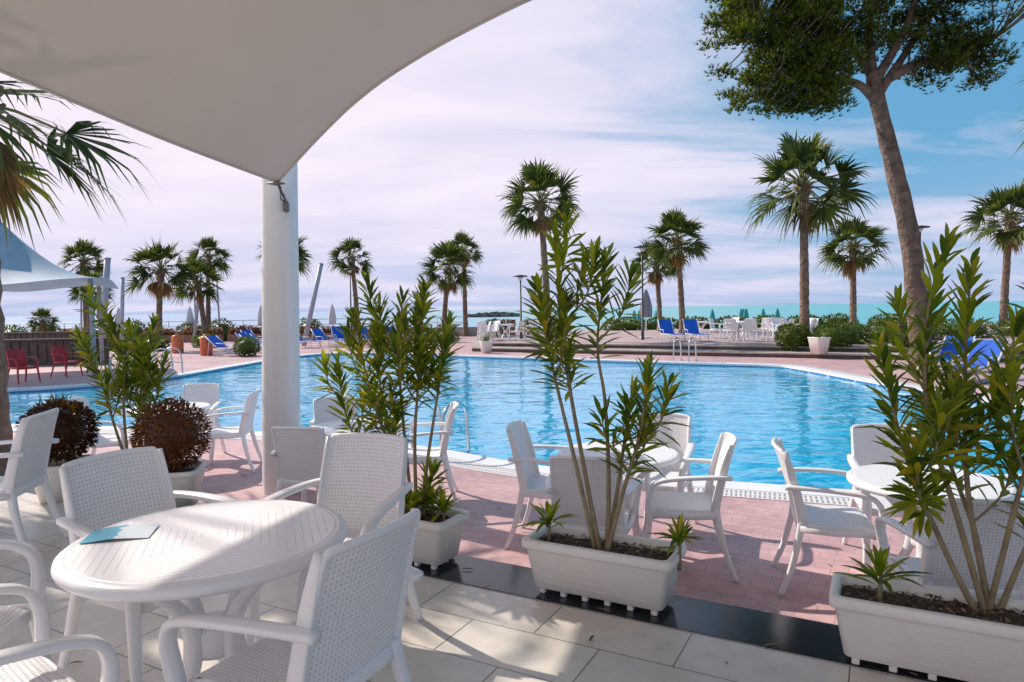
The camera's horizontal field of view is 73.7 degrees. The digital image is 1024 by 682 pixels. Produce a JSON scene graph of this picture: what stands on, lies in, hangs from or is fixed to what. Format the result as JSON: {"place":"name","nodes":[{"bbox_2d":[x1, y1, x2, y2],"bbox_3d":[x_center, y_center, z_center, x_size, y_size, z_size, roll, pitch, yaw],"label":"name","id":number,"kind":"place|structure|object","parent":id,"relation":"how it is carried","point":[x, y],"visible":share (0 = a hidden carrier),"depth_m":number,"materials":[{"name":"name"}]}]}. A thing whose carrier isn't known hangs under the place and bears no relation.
{"place":"outdoors","nodes":[
{"label":"outdoors","id":0,"kind":"place"},
{"bbox_2d":[4,331,126,349],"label":"slatted screen wall","id":1,"kind":"structure","parent":0,"point":[31,335],"depth_m":34.91,"materials":[{"name":"paint"}]},
{"bbox_2d":[68,283,176,449],"bbox_3d":[-3.227,0.293,5.683,0.868,1.548,0.595,-1,3,0],"label":"oleander plant","id":2,"kind":"object","parent":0,"point":[139,367],"visible":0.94,"depth_m":5.62,"materials":[{"name":"green plant"}]},
{"bbox_2d":[11,354,883,391],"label":"ground","id":3,"kind":"structure","parent":0,"point":[450,356],"depth_m":24.39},
{"bbox_2d":[25,307,61,331],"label":"fan palm tree","id":4,"kind":"object","parent":3,"relation":"on","point":[42,324],"visible":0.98,"depth_m":39.90,"materials":[{"name":"green plant"}]},
{"bbox_2d":[0,77,155,469],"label":"fan palm tree","id":5,"kind":"object","parent":3,"relation":"on","point":[14,183],"visible":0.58,"depth_m":7.73,"materials":[{"name":"green plant"}]},
{"bbox_2d":[56,238,113,329],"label":"fan palm tree","id":6,"kind":"object","parent":3,"relation":"on","point":[82,248],"visible":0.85,"depth_m":43.68,"materials":[{"name":"green plant"}]},
{"bbox_2d":[65,271,115,330],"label":"fan palm tree","id":7,"kind":"object","parent":3,"relation":"on","point":[75,291],"visible":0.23,"depth_m":40.63,"materials":[{"name":"green plant"}]},
{"bbox_2d":[118,233,202,337],"bbox_3d":[-17.432,-2.398,34.023,3.773,6.282,3.714,-3,3,-38],"label":"fan palm tree","id":8,"kind":"object","parent":3,"relation":"on","point":[159,289],"visible":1,"depth_m":33.79,"materials":[{"name":"green plant"}]},
{"bbox_2d":[166,255,227,333],"bbox_3d":[-16.851,-2.050,36.799,3.088,5.307,3.072,1,3,29],"label":"fan palm tree","id":9,"kind":"object","parent":3,"relation":"on","point":[209,291],"visible":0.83,"depth_m":36.74,"materials":[{"name":"green plant"}]},
{"bbox_2d":[183,234,233,328],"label":"fan palm tree","id":10,"kind":"object","parent":3,"relation":"on","point":[209,245],"visible":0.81,"depth_m":44.56,"materials":[{"name":"green plant"}]},
{"bbox_2d":[255,235,313,281],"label":"fan palm tree","id":11,"kind":"object","parent":3,"relation":"on","point":[302,258],"visible":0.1,"depth_m":39.90,"materials":[{"name":"green plant"}]},
{"bbox_2d":[326,236,375,324],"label":"fan palm tree","id":12,"kind":"object","parent":3,"relation":"on","point":[348,246],"visible":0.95,"depth_m":43.65,"materials":[{"name":"green plant"}]},
{"bbox_2d":[414,239,476,327],"bbox_3d":[-3.464,-2.648,38.031,3.709,5.965,3.468,0,3,27],"label":"fan palm tree","id":13,"kind":"object","parent":3,"relation":"on","point":[447,283],"visible":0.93,"depth_m":37.67,"materials":[{"name":"green plant"}]},
{"bbox_2d":[441,228,484,336],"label":"fan palm tree","id":14,"kind":"object","parent":3,"relation":"on","point":[464,239],"visible":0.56,"depth_m":44.75,"materials":[{"name":"green plant"}]},
{"bbox_2d":[0,492,927,681],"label":"terrace tile floor","id":15,"kind":"structure","parent":0,"point":[460,632],"depth_m":3.09,"materials":[{"name":"tile"}]},
{"bbox_2d":[0,539,52,661],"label":"plastic armchair","id":16,"kind":"object","parent":15,"relation":"on","point":[15,620],"visible":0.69,"depth_m":2.51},
{"bbox_2d":[0,408,68,562],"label":"plastic armchair","id":17,"kind":"object","parent":15,"relation":"on","point":[31,442],"visible":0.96,"depth_m":4.24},
{"bbox_2d":[0,583,119,681],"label":"plastic armchair","id":18,"kind":"object","parent":15,"relation":"on","point":[30,662],"visible":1,"depth_m":1.99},
{"bbox_2d":[56,446,262,681],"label":"plastic armchair","id":19,"kind":"object","parent":15,"relation":"on","point":[102,490],"visible":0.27,"depth_m":2.92,"materials":[{"name":"plastic"}]},
{"bbox_2d":[50,500,347,681],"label":"round table","id":20,"kind":"object","parent":15,"relation":"on","point":[180,561],"visible":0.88,"depth_m":2.21,"materials":[{"name":"white plastic"}]},
{"bbox_2d":[79,523,159,543],"bbox_3d":[-1.347,0.660,2.351,0.210,0.009,0.150,-2,3,-14],"label":"folded brochure","id":21,"kind":"object","parent":20,"relation":"on","point":[132,531],"visible":1,"depth_m":2.35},
{"bbox_2d":[158,508,422,681],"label":"plastic armchair","id":22,"kind":"object","parent":15,"relation":"on","point":[346,625],"visible":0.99,"depth_m":1.93,"materials":[{"name":"plastic"}]},
{"bbox_2d":[245,432,423,681],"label":"plastic armchair","id":23,"kind":"object","parent":15,"relation":"on","point":[364,486],"visible":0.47,"depth_m":3.29,"materials":[{"name":"plastic"}]},
{"bbox_2d":[0,0,1023,316],"label":"sky","id":24,"kind":"structure","parent":0,"point":[619,93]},
{"bbox_2d":[5,301,1023,331],"bbox_3d":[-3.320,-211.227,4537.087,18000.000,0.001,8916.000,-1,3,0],"label":"sea","id":25,"kind":"structure","parent":0,"point":[985,310],"depth_m":383.62,"materials":[{"name":"liquid"}]},
{"bbox_2d":[467,311,519,316],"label":"rock jetty","id":26,"kind":"object","parent":25,"relation":"in","point":[498,314],"visible":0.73,"depth_m":296.74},
{"bbox_2d":[7,336,1023,624],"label":"pool deck","id":27,"kind":"structure","parent":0,"point":[753,532],"depth_m":5.63,"materials":[{"name":"tile"}]},
{"bbox_2d":[6,349,40,383],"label":"red armchair","id":28,"kind":"object","parent":27,"relation":"on","point":[16,359],"visible":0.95,"depth_m":18.33,"materials":[{"name":"plastic"}]},
{"bbox_2d":[4,337,109,365],"bbox_3d":[-18.196,0.426,24.534,7.100,0.960,0.300,-1,3,-6],"label":"wooden fence","id":29,"kind":"object","parent":27,"relation":"on","point":[40,349],"visible":0.53,"depth_m":24.58,"materials":[{"name":"paint"}]},
{"bbox_2d":[0,223,118,375],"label":"peaked tent canopy","id":30,"kind":"object","parent":27,"relation":"on","point":[25,267],"visible":0.93,"depth_m":20.25,"materials":[{"name":"fabric"}]},
{"bbox_2d":[50,346,82,376],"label":"red armchair","id":31,"kind":"object","parent":27,"relation":"on","point":[59,355],"visible":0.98,"depth_m":20.03,"materials":[{"name":"plastic"}]},
{"bbox_2d":[68,396,139,453],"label":"plastic armchair","id":32,"kind":"object","parent":27,"relation":"on","point":[109,440],"visible":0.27,"depth_m":7.36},
{"bbox_2d":[102,257,111,337],"bbox_3d":[-16.692,-1.346,27.955,0.732,4.158,0.298,-1,3,0],"label":"awning mast","id":33,"kind":"object","parent":27,"relation":"on","point":[106,274],"visible":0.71,"depth_m":27.82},
{"bbox_2d":[120,277,124,353],"bbox_3d":[-17.115,-1.085,29.970,0.382,3.440,0.191,-1,3,0],"label":"awning mast","id":34,"kind":"object","parent":27,"relation":"on","point":[122,300],"visible":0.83,"depth_m":29.89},
{"bbox_2d":[140,334,170,350],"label":"garden shrub","id":35,"kind":"object","parent":27,"relation":"on","point":[162,343],"visible":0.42,"depth_m":33.05,"materials":[{"name":"green plant"}]},
{"bbox_2d":[171,333,183,352],"bbox_3d":[-15.200,0.102,31.028,0.500,0.900,0.500,-1,3,0],"label":"orange litter bin","id":36,"kind":"object","parent":27,"relation":"on","point":[177,341],"visible":0.96,"depth_m":30.84,"materials":[{"name":"plastic"}]},
{"bbox_2d":[182,383,225,461],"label":"plastic armchair","id":37,"kind":"object","parent":27,"relation":"on","point":[209,393],"visible":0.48,"depth_m":8.61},
{"bbox_2d":[200,334,212,355],"bbox_3d":[-12.999,0.162,29.030,0.500,0.900,0.500,-1,3,0],"label":"orange litter bin","id":38,"kind":"object","parent":27,"relation":"on","point":[204,344],"visible":0.83,"depth_m":28.82,"materials":[{"name":"plastic"}]},
{"bbox_2d":[208,317,234,340],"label":"garden shrub","id":39,"kind":"object","parent":27,"relation":"on","point":[225,327],"visible":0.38,"depth_m":43.94,"materials":[{"name":"green plant"}]},
{"bbox_2d":[205,336,253,355],"bbox_3d":[-11.738,0.197,28.460,1.960,0.849,0.760,0,3,15],"label":"blue sun lounger","id":40,"kind":"object","parent":27,"relation":"on","point":[218,343],"visible":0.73,"depth_m":28.53,"materials":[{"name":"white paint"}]},
{"bbox_2d":[198,388,261,472],"bbox_3d":[-3.210,1.015,7.808,0.647,0.907,0.621,-1,3,-9],"label":"plastic armchair","id":41,"kind":"object","parent":27,"relation":"on","point":[243,429],"visible":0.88,"depth_m":7.68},
{"bbox_2d":[232,335,260,356],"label":"round shrub","id":42,"kind":"object","parent":27,"relation":"on","point":[247,346],"visible":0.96,"depth_m":27.83,"materials":[{"name":"green plant"}]},
{"bbox_2d":[261,162,300,495],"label":"canopy column","id":43,"kind":"structure","parent":27,"relation":"on","point":[280,320],"depth_m":6.58,"materials":[{"name":"metal"}]},
{"bbox_2d":[0,0,531,181],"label":"membrane canopy","id":44,"kind":"object","parent":43,"relation":"on","point":[273,90],"visible":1,"depth_m":4.97,"materials":[{"name":"fabric"}]},
{"bbox_2d":[270,426,325,501],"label":"plastic armchair","id":45,"kind":"object","parent":27,"relation":"on","point":[297,452],"visible":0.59,"depth_m":5.34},
{"bbox_2d":[145,327,478,335],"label":"sea wall","id":46,"kind":"structure","parent":27,"relation":"on","point":[472,331],"depth_m":45.67,"materials":[{"name":"stone"}]},
{"bbox_2d":[4,317,462,330],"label":"promenade railing","id":47,"kind":"object","parent":46,"relation":"on","point":[437,322],"visible":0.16,"depth_m":45.77,"materials":[{"name":"metal"}]},
{"bbox_2d":[301,263,323,345],"bbox_3d":[-10.500,-1.920,35.942,1.307,4.386,0.277,-1,3,0],"label":"awning mast","id":48,"kind":"object","parent":27,"relation":"on","point":[312,304],"visible":0.95,"depth_m":35.85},
{"bbox_2d":[311,328,344,346],"bbox_3d":[-9.237,-0.169,34.352,1.867,0.943,0.760,1,3,33],"label":"blue sun lounger","id":49,"kind":"object","parent":27,"relation":"on","point":[319,335],"visible":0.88,"depth_m":34.60,"materials":[{"name":"white paint"}]},
{"bbox_2d":[309,396,360,499],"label":"plastic armchair","id":50,"kind":"object","parent":27,"relation":"on","point":[321,413],"visible":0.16,"depth_m":7.02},
{"bbox_2d":[311,419,401,436],"bbox_3d":[-1.402,1.144,6.210,0.860,0.757,0.860,-1,3,0],"label":"round table","id":51,"kind":"object","parent":27,"relation":"on","point":[329,427],"visible":0.16,"depth_m":6.15,"materials":[{"name":"white plastic"}]},
{"bbox_2d":[398,401,459,505],"bbox_3d":[-0.809,1.044,6.409,0.647,0.907,0.621,-1,3,-6],"label":"plastic armchair","id":52,"kind":"object","parent":27,"relation":"on","point":[439,454],"visible":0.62,"depth_m":6.20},
{"bbox_2d":[411,399,469,453],"bbox_3d":[-0.884,1.099,8.346,0.510,0.751,0.633,1,3,31],"label":"pool ladder","id":53,"kind":"object","parent":27,"relation":"attached to","point":[440,418],"visible":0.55,"depth_m":8.42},
{"bbox_2d":[0,469,967,681],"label":"granite threshold step","id":54,"kind":"object","parent":27,"relation":"on","point":[809,638],"visible":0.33,"depth_m":3.29,"materials":[{"name":"stone"}]},
{"bbox_2d":[35,454,94,503],"bbox_3d":[-3.703,1.140,5.637,0.440,0.300,0.440,-2,3,-29],"label":"square flower pot","id":55,"kind":"object","parent":54,"relation":"on","point":[53,475],"visible":0.2,"depth_m":5.45,"materials":[{"name":"beige plastic"}]},
{"bbox_2d":[14,397,102,464],"bbox_3d":[-3.701,0.733,5.591,0.616,0.554,0.621,-1,3,0],"label":"copper leaf shrub","id":56,"kind":"object","parent":55,"relation":"on","point":[71,431],"visible":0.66,"depth_m":5.51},
{"bbox_2d":[169,461,206,507],"bbox_3d":[-2.643,1.137,5.338,0.420,0.300,0.420,-1,3,-11],"label":"square flower pot","id":57,"kind":"object","parent":54,"relation":"on","point":[190,478],"visible":0.48,"depth_m":5.20,"materials":[{"name":"beige plastic"}]},
{"bbox_2d":[128,396,212,471],"bbox_3d":[-2.644,0.735,5.311,0.609,0.619,0.616,-1,3,0],"label":"copper leaf shrub","id":58,"kind":"object","parent":57,"relation":"on","point":[172,433],"visible":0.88,"depth_m":5.20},
{"bbox_2d":[404,505,468,569],"bbox_3d":[-0.672,1.166,4.159,0.800,0.290,0.318,1,3,28],"label":"rectangular planter","id":59,"kind":"object","parent":54,"relation":"on","point":[437,541],"visible":0.28,"depth_m":3.94,"materials":[{"name":"beige plastic"}]},
{"bbox_2d":[309,267,464,516],"bbox_3d":[-0.760,0.319,4.197,0.956,1.564,0.589,0,3,17],"label":"oleander plant","id":60,"kind":"object","parent":59,"relation":"on","point":[422,357],"visible":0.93,"depth_m":4.13,"materials":[{"name":"green plant"}]},
{"bbox_2d":[404,488,428,514],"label":"young oleander shoot","id":61,"kind":"object","parent":59,"relation":"in","point":[410,502],"visible":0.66,"depth_m":4.03,"materials":[{"name":"green plant"}]},
{"bbox_2d":[412,483,452,515],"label":"young oleander shoot","id":62,"kind":"object","parent":59,"relation":"in","point":[430,499],"visible":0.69,"depth_m":4.13,"materials":[{"name":"green plant"}]},
{"bbox_2d":[419,487,466,522],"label":"young oleander shoot","id":63,"kind":"object","parent":59,"relation":"in","point":[443,503],"visible":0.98,"depth_m":4.01,"materials":[{"name":"green plant"}]},
{"bbox_2d":[521,523,685,615],"bbox_3d":[0.469,1.178,3.530,0.800,0.290,0.318,1,3,28],"label":"rectangular planter","id":64,"kind":"object","parent":54,"relation":"on","point":[631,572],"visible":0.94,"depth_m":3.43,"materials":[{"name":"beige plastic"}]},
{"bbox_2d":[515,497,579,541],"bbox_3d":[0.195,0.979,3.648,0.286,0.274,0.318,1,3,34],"label":"young oleander shoot","id":65,"kind":"object","parent":64,"relation":"in","point":[547,521],"visible":0.98,"depth_m":3.65,"materials":[{"name":"green plant"}]},
{"bbox_2d":[646,513,705,570],"bbox_3d":[0.794,0.983,3.330,0.275,0.277,0.262,-3,3,-37],"label":"young oleander shoot","id":66,"kind":"object","parent":64,"relation":"in","point":[679,536],"visible":1,"depth_m":3.33,"materials":[{"name":"green plant"}]},
{"bbox_2d":[829,572,1023,681],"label":"rectangular planter","id":67,"kind":"object","parent":54,"relation":"on","point":[933,632],"visible":0.98,"depth_m":2.71,"materials":[{"name":"beige plastic"}]},
{"bbox_2d":[831,542,932,600],"bbox_3d":[1.560,0.987,2.881,0.312,0.288,0.299,-2,3,-16],"label":"young oleander shoot","id":68,"kind":"object","parent":67,"relation":"in","point":[879,561],"visible":0.99,"depth_m":2.85,"materials":[{"name":"green plant"}]},
{"bbox_2d":[12,352,1023,506],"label":"pool drain grate","id":69,"kind":"object","parent":27,"relation":"in","point":[814,499],"visible":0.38,"depth_m":7.41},
{"bbox_2d":[504,420,566,549],"bbox_3d":[0.293,1.083,5.213,0.647,0.907,0.621,0,3,15],"label":"plastic armchair","id":70,"kind":"object","parent":27,"relation":"on","point":[531,480],"visible":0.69,"depth_m":5.21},
{"bbox_2d":[545,455,642,535],"bbox_3d":[0.511,1.119,4.364,0.621,0.907,0.647,0,3,14],"label":"plastic armchair","id":71,"kind":"object","parent":27,"relation":"on","point":[561,481],"visible":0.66,"depth_m":4.14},
{"bbox_2d":[558,441,679,536],"bbox_3d":[0.768,1.171,4.911,0.860,0.757,0.860,-1,3,0],"label":"round table","id":72,"kind":"object","parent":27,"relation":"on","point":[663,456],"visible":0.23,"depth_m":4.82,"materials":[{"name":"white plastic"}]},
{"bbox_2d":[623,412,697,543],"bbox_3d":[1.148,1.059,5.429,0.621,0.907,0.647,0,3,27],"label":"plastic armchair","id":73,"kind":"object","parent":27,"relation":"on","point":[680,435],"visible":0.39,"depth_m":5.53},
{"bbox_2d":[642,432,738,582],"bbox_3d":[1.201,1.094,4.673,0.647,0.907,0.621,0,3,11],"label":"plastic armchair","id":74,"kind":"object","parent":27,"relation":"on","point":[705,504],"visible":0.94,"depth_m":4.46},
{"bbox_2d":[472,333,1023,362],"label":"promenade step","id":75,"kind":"object","parent":27,"relation":"on","point":[763,353],"visible":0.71,"depth_m":24.09,"materials":[{"name":"stone"}]},
{"bbox_2d":[807,337,830,353],"bbox_3d":[10.004,0.142,22.239,0.528,0.540,0.528,-2,3,-17],"label":"square flower pot","id":76,"kind":"object","parent":75,"relation":"on","point":[818,345],"visible":0.92,"depth_m":22.05,"materials":[{"name":"beige plastic"}]},
{"bbox_2d":[771,438,886,596],"bbox_3d":[1.984,1.099,4.315,0.647,0.907,0.621,0,3,16],"label":"plastic armchair","id":77,"kind":"object","parent":27,"relation":"on","point":[838,521],"visible":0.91,"depth_m":4.16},
{"bbox_2d":[694,0,1023,369],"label":"pine tree","id":78,"kind":"object","parent":27,"relation":"on","point":[813,65],"visible":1,"depth_m":17.12,"materials":[{"name":"green plant"}]},
{"bbox_2d":[842,423,948,574],"bbox_3d":[2.642,1.070,4.702,0.621,0.907,0.647,0,3,12],"label":"plastic armchair","id":79,"kind":"object","parent":27,"relation":"on","point":[866,449],"visible":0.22,"depth_m":4.93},
{"bbox_2d":[846,464,1016,572],"bbox_3d":[2.439,1.187,4.012,0.860,0.757,0.860,-1,3,0],"label":"round table","id":80,"kind":"object","parent":27,"relation":"on","point":[873,478],"visible":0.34,"depth_m":3.99,"materials":[{"name":"white plastic"}]},
{"bbox_2d":[917,335,975,369],"bbox_3d":[10.978,0.345,17.262,1.916,0.898,0.760,-3,3,-38],"label":"blue sun lounger","id":81,"kind":"object","parent":27,"relation":"on","point":[950,347],"visible":0.2,"depth_m":17.66,"materials":[{"name":"white paint"}]},
{"bbox_2d":[875,498,1023,599],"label":"plastic armchair","id":82,"kind":"object","parent":27,"relation":"on","point":[931,559],"visible":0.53,"depth_m":3.13,"materials":[{"name":"plastic"}]},
{"bbox_2d":[935,339,1008,381],"bbox_3d":[10.362,0.444,15.388,1.916,0.898,0.760,-3,3,-33],"label":"blue sun lounger","id":83,"kind":"object","parent":27,"relation":"on","point":[993,346],"visible":0.43,"depth_m":15.69,"materials":[{"name":"white paint"}]},
{"bbox_2d":[8,355,1023,497],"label":"pool water","id":84,"kind":"structure","parent":0,"point":[810,419],"depth_m":12.83,"materials":[{"name":"liquid"}]},
{"bbox_2d":[8,354,1023,411],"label":"pool wall","id":85,"kind":"structure","parent":0,"point":[494,358],"depth_m":20.39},
{"bbox_2d":[7,352,1023,499],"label":"pool coping","id":86,"kind":"object","parent":85,"relation":"on","point":[733,485],"visible":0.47,"depth_m":15.18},
{"bbox_2d":[518,196,691,551],"bbox_3d":[0.446,0.175,3.491,0.877,1.873,0.560,-1,3,0],"label":"oleander plant","id":87,"kind":"object","parent":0,"point":[564,306],"visible":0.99,"depth_m":3.46,"materials":[{"name":"green plant"}]},
{"bbox_2d":[485,323,1023,354],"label":"promenade","id":88,"kind":"structure","parent":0,"point":[625,340],"depth_m":27.99,"materials":[{"name":"stone"}]},
{"bbox_2d":[494,157,589,336],"bbox_3d":[1.312,-3.806,29.876,4.144,8.257,4.226,-1,3,0],"label":"fan palm tree","id":89,"kind":"object","parent":88,"relation":"on","point":[540,177],"visible":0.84,"depth_m":29.38,"materials":[{"name":"green plant"}]},
{"bbox_2d":[601,318,645,330],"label":"hedge","id":90,"kind":"object","parent":88,"relation":"on","point":[624,326],"visible":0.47,"depth_m":42.65,"materials":[{"name":"green plant"}]},
{"bbox_2d":[634,245,649,339],"bbox_3d":[5.718,-2.113,29.938,0.720,4.130,0.720,-1,3,0],"label":"street lamp","id":91,"kind":"object","parent":88,"relation":"on","point":[642,248],"visible":1,"depth_m":29.91,"materials":[{"name":"metal"}]},
{"bbox_2d":[640,288,651,337],"bbox_3d":[6.181,-1.277,31.479,0.558,2.300,0.558,0,3,19],"label":"closed parasol","id":92,"kind":"object","parent":88,"relation":"on","point":[647,306],"visible":0.81,"depth_m":31.30,"materials":[{"name":"fabric"}]},
{"bbox_2d":[627,238,687,330],"bbox_3d":[8.376,-3.181,39.727,3.476,5.857,3.523,-1,3,0],"label":"fan palm tree","id":93,"kind":"object","parent":88,"relation":"on","point":[655,278],"visible":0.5,"depth_m":39.60,"materials":[{"name":"green plant"}]},
{"bbox_2d":[638,315,678,329],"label":"hedge","id":94,"kind":"object","parent":88,"relation":"on","point":[651,325],"visible":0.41,"depth_m":43.03,"materials":[{"name":"green plant"}]},
{"bbox_2d":[657,319,685,341],"bbox_3d":[6.686,-0.460,28.732,0.684,0.916,1.676,-1,3,-9],"label":"blue sun lounger","id":95,"kind":"object","parent":88,"relation":"on","point":[665,326],"visible":1,"depth_m":29.23,"materials":[{"name":"white paint"}]},
{"bbox_2d":[643,206,712,333],"bbox_3d":[8.709,-3.620,36.083,4.124,7.066,3.852,-1,3,0],"label":"fan palm tree","id":96,"kind":"object","parent":88,"relation":"on","point":[676,222],"visible":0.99,"depth_m":35.46,"materials":[{"name":"green plant"}]},
{"bbox_2d":[682,319,709,341],"bbox_3d":[7.608,-0.455,28.329,0.684,0.916,1.676,-1,3,-3],"label":"blue sun lounger","id":97,"kind":"object","parent":88,"relation":"on","point":[690,326],"visible":0.98,"depth_m":28.83,"materials":[{"name":"white paint"}]},
{"bbox_2d":[735,319,755,340],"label":"plastic armchair","id":98,"kind":"object","parent":88,"relation":"on","point":[748,325],"visible":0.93,"depth_m":27.53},
{"bbox_2d":[772,322,812,350],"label":"hedge shrub","id":99,"kind":"object","parent":88,"relation":"on","point":[794,336],"visible":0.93,"depth_m":23.56,"materials":[{"name":"green plant"}]},
{"bbox_2d":[741,130,877,345],"bbox_3d":[10.107,-3.342,23.697,4.269,7.638,4.256,-1,3,0],"label":"fan palm tree","id":100,"kind":"object","parent":88,"relation":"on","point":[801,156],"visible":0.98,"depth_m":23.23,"materials":[{"name":"green plant"}]},
{"bbox_2d":[810,321,858,350],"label":"hedge shrub","id":101,"kind":"object","parent":88,"relation":"on","point":[839,337],"visible":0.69,"depth_m":23.04,"materials":[{"name":"green plant"}]},
{"bbox_2d":[818,312,859,324],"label":"hedge","id":102,"kind":"object","parent":88,"relation":"on","point":[829,318],"visible":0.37,"depth_m":44.55,"materials":[{"name":"green plant"}]},
{"bbox_2d":[822,320,872,343],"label":"hedge shrub","id":103,"kind":"object","parent":88,"relation":"on","point":[860,334],"visible":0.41,"depth_m":24.55,"materials":[{"name":"green plant"}]},
{"bbox_2d":[814,214,894,326],"bbox_3d":[17.119,-3.272,33.927,3.814,6.311,4.039,-1,3,0],"label":"fan palm tree","id":104,"kind":"object","parent":88,"relation":"on","point":[852,265],"visible":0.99,"depth_m":33.72,"materials":[{"name":"green plant"}]},
{"bbox_2d":[858,319,904,342],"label":"hedge shrub","id":105,"kind":"object","parent":88,"relation":"on","point":[876,330],"visible":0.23,"depth_m":25.21,"materials":[{"name":"green plant"}]},
{"bbox_2d":[938,317,999,337],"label":"hedge shrub","id":106,"kind":"object","parent":88,"relation":"on","point":[981,329],"visible":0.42,"depth_m":27.40,"materials":[{"name":"green plant"}]},
{"bbox_2d":[957,178,1023,332],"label":"fan palm tree","id":107,"kind":"object","parent":88,"relation":"on","point":[1009,237],"visible":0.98,"depth_m":29.56,"materials":[{"name":"green plant"}]},
{"bbox_2d":[990,317,1023,336],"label":"hedge shrub","id":108,"kind":"object","parent":88,"relation":"on","point":[1005,328],"visible":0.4,"depth_m":27.98,"materials":[{"name":"green plant"}]},
{"bbox_2d":[854,223,1023,613],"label":"oleander plant","id":109,"kind":"object","parent":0,"point":[945,410],"visible":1,"depth_m":2.70,"materials":[{"name":"green plant"}]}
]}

